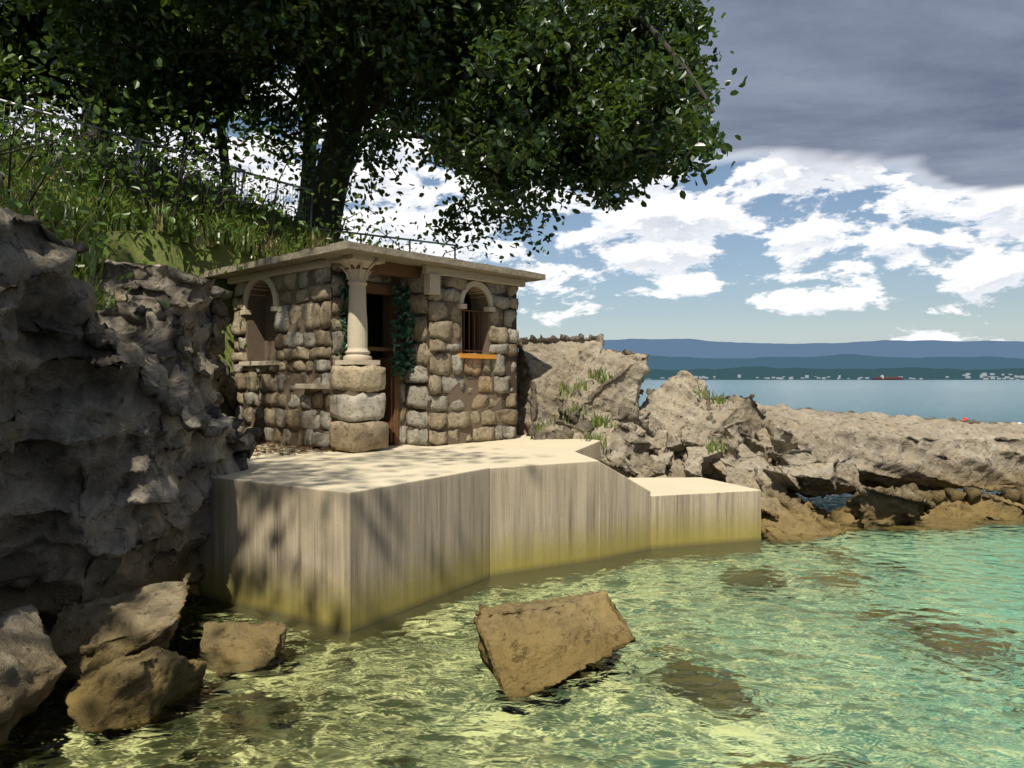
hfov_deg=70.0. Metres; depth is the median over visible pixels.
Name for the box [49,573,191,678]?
rock
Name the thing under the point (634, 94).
oak tree
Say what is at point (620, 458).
rock
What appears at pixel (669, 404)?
ridge rock
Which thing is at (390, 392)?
hut woodwork
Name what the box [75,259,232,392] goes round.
rock wall
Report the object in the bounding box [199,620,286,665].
rock
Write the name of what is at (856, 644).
sea water
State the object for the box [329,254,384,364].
hut column
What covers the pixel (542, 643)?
rock
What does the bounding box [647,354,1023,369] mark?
hills
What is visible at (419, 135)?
tree trunk
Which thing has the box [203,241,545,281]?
hut roof slab
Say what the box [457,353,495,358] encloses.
rusty hut sill
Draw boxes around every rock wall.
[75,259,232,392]
[218,355,238,408]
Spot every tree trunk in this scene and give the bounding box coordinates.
[0,0,332,158]
[0,0,384,161]
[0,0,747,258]
[2,0,377,192]
[69,6,495,222]
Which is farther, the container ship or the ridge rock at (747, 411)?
the container ship
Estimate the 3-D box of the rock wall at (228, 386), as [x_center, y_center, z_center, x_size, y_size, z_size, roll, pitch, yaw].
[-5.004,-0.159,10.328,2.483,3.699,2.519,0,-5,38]
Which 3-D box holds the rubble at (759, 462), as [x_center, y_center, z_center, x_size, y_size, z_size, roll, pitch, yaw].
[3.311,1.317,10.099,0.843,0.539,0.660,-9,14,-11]
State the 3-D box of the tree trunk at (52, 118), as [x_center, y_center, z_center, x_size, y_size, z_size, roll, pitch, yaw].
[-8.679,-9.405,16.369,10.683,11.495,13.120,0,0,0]
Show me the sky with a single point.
(873, 190)
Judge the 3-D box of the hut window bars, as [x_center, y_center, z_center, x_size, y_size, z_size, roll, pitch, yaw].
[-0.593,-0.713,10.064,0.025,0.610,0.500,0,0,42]
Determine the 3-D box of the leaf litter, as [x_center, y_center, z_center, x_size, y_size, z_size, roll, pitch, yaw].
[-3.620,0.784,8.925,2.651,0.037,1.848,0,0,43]
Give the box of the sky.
[1,0,1023,343]
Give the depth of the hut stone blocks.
9.44 m
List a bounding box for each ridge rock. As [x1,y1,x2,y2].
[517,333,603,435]
[557,348,649,424]
[639,370,715,459]
[678,394,765,461]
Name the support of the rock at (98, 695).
in the sea water
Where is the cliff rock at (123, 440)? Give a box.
[0,207,256,631]
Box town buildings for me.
[661,373,1023,379]
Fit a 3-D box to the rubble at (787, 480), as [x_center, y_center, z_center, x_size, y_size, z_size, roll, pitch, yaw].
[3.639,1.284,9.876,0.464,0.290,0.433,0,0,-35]
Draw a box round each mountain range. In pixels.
[517,339,1023,358]
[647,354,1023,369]
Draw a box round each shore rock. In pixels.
[761,488,847,539]
[844,483,935,527]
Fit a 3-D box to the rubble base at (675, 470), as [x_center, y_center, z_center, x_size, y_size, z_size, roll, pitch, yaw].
[2.842,1.902,10.788,5.063,2.008,2.614,7,-1,-11]
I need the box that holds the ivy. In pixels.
[336,274,416,377]
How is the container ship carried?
on the sea water
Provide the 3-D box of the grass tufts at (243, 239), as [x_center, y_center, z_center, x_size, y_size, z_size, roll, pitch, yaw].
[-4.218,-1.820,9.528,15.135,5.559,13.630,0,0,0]
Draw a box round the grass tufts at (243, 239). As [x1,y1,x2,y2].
[0,141,733,452]
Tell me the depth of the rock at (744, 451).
10.52 m
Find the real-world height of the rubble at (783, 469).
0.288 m
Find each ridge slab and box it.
[756,403,1023,497]
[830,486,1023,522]
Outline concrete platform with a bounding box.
[194,434,760,632]
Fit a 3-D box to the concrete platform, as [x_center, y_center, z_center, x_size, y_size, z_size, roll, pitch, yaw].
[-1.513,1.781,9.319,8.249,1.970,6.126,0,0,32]
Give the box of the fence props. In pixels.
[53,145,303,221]
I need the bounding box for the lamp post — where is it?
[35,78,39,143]
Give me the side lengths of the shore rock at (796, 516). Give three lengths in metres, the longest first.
1.162 x 1.053 x 0.793 m
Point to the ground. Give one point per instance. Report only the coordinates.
(178, 254)
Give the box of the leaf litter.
[253,441,333,456]
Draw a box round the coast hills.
[642,366,1023,379]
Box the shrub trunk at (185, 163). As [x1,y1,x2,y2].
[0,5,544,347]
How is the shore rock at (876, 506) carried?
in the sea water
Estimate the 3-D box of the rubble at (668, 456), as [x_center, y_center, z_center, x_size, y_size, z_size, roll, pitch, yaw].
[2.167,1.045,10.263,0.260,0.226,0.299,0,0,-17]
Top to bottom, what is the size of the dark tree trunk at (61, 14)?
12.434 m
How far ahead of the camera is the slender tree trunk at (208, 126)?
13.78 m
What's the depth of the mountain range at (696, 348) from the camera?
25993.16 m
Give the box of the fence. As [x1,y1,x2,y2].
[0,99,455,258]
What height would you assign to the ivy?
1.284 m
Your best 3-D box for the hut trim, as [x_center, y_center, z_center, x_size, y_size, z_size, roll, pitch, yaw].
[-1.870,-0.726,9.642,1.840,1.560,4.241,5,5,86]
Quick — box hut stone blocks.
[231,263,518,451]
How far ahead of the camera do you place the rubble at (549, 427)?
10.61 m
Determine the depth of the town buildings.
16899.42 m
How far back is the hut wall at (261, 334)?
10.08 m
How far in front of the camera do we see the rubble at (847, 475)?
10.07 m
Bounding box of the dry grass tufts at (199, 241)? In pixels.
[0,141,412,258]
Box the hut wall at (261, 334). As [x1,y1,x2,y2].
[234,265,516,452]
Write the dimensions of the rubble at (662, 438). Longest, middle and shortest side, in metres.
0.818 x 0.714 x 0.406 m
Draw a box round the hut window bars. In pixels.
[462,309,481,353]
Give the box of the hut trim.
[228,259,524,388]
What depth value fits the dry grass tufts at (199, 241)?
10.54 m
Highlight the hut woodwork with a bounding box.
[338,262,420,444]
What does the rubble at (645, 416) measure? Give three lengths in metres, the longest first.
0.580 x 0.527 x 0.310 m
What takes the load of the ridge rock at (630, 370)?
on the ground
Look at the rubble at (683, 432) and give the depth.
10.96 m
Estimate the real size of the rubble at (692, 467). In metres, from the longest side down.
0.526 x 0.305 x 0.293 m
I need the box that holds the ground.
[43,199,259,635]
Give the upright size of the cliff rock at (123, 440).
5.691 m
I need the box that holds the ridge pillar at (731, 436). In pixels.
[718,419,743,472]
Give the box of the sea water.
[0,380,1023,767]
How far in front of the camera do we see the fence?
11.66 m
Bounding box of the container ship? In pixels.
[871,375,902,379]
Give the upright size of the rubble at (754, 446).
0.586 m

